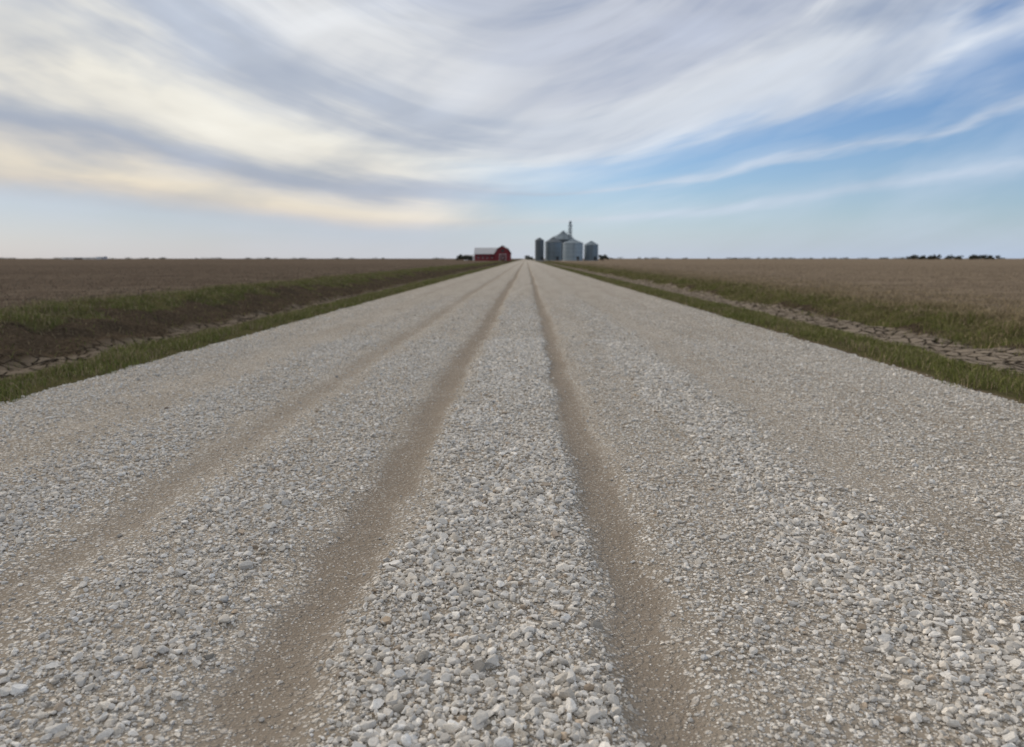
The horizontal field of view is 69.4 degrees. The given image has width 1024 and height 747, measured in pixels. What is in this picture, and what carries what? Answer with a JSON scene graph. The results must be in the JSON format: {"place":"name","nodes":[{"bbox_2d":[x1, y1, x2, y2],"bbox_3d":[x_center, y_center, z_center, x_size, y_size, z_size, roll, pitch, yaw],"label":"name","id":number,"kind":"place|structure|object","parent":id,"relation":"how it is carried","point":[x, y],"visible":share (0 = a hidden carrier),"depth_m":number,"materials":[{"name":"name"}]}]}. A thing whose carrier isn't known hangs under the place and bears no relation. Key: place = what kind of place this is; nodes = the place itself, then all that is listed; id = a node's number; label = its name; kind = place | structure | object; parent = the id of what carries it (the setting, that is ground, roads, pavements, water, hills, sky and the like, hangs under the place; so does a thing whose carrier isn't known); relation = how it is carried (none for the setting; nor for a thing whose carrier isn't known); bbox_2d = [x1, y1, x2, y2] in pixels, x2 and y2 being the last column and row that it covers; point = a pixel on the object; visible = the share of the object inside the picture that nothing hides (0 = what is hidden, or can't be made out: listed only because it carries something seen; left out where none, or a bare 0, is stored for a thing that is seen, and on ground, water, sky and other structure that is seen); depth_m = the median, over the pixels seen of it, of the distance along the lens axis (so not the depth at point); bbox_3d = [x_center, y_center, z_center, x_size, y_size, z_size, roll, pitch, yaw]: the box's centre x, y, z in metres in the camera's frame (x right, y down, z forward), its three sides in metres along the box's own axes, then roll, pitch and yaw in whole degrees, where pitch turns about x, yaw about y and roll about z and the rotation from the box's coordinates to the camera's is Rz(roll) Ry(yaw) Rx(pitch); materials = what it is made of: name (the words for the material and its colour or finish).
{"place":"outdoors","nodes":[
{"label":"outdoors","id":0,"kind":"place"},
{"bbox_2d":[0,259,1023,746],"bbox_3d":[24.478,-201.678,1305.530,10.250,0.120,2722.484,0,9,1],"label":"gravel road","id":1,"kind":"structure","parent":0,"point":[402,473],"depth_m":3.56,"materials":[{"name":"grey gravel"}]},
{"bbox_2d":[0,259,1023,403],"bbox_3d":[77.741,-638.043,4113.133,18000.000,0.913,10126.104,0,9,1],"label":"ground","id":2,"kind":"structure","parent":0,"point":[1007,358],"depth_m":30.68,"materials":[{"name":"soil"}]},
{"bbox_2d":[62,257,101,258],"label":"farm shed","id":3,"kind":"structure","parent":2,"relation":"on","point":[81,258],"depth_m":1300.77,"materials":[{"name":"white paint"}]},
{"bbox_2d":[455,254,465,260],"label":"tree","id":4,"kind":"object","parent":2,"relation":"on","point":[460,257],"visible":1,"depth_m":399.84,"materials":[{"name":"green plant"}]},
{"bbox_2d":[474,245,511,260],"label":"red barn","id":5,"kind":"structure","parent":2,"relation":"on","point":[502,253],"depth_m":397.24,"materials":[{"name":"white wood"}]},
{"bbox_2d":[500,255,505,260],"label":"door","id":6,"kind":"structure","parent":5,"relation":"in","point":[504,256],"depth_m":393.30,"materials":[{"name":"red wood"}]},
{"bbox_2d":[0,254,1004,259],"bbox_3d":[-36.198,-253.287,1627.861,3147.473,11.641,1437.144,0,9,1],"label":"distant tree row","id":7,"kind":"object","parent":2,"relation":"on","point":[972,257],"visible":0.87,"depth_m":2104.92,"materials":[{"name":"green plant"}]},
{"bbox_2d":[0,261,1023,407],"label":"roadside grass","id":8,"kind":"structure","parent":2,"relation":"on","point":[983,375],"depth_m":18.81,"materials":[{"name":"green plant"}]},
{"bbox_2d":[0,262,1023,314],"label":"field stubble","id":9,"kind":"object","parent":2,"relation":"on","point":[277,273],"visible":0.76,"depth_m":47.03,"materials":[{"name":"brown plant"}]},
{"bbox_2d":[534,238,544,260],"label":"grain silo","id":10,"kind":"object","parent":2,"relation":"on","point":[539,249],"visible":0.99,"depth_m":407.20,"materials":[{"name":"metal"}]},
{"bbox_2d":[545,237,561,260],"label":"grain bin","id":11,"kind":"object","parent":2,"relation":"on","point":[553,248],"visible":0.95,"depth_m":410.17,"materials":[{"name":"metal"}]},
{"bbox_2d":[555,231,573,259],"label":"grain bin","id":12,"kind":"object","parent":2,"relation":"on","point":[563,238],"visible":0.1,"depth_m":432.24,"materials":[{"name":"metal"}]},
{"bbox_2d":[556,221,572,240],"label":"grain elevator leg","id":13,"kind":"object","parent":2,"relation":"on","point":[569,232],"visible":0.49,"depth_m":423.75,"materials":[{"name":"metal"}]},
{"bbox_2d":[562,239,583,260],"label":"grain bin","id":14,"kind":"object","parent":2,"relation":"on","point":[572,249],"visible":0.98,"depth_m":391.57,"materials":[{"name":"metal"}]},
{"bbox_2d":[584,241,598,260],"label":"grain bin","id":15,"kind":"object","parent":2,"relation":"on","point":[590,250],"visible":0.95,"depth_m":400.71,"materials":[{"name":"metal"}]},
{"bbox_2d":[598,254,608,260],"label":"tree","id":16,"kind":"object","parent":2,"relation":"on","point":[601,257],"visible":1,"depth_m":398.17,"materials":[{"name":"green plant"}]},
{"bbox_2d":[0,0,1023,258],"label":"sky","id":17,"kind":"structure","parent":0,"point":[134,129],"materials":[{"name":"blue"}]}
]}

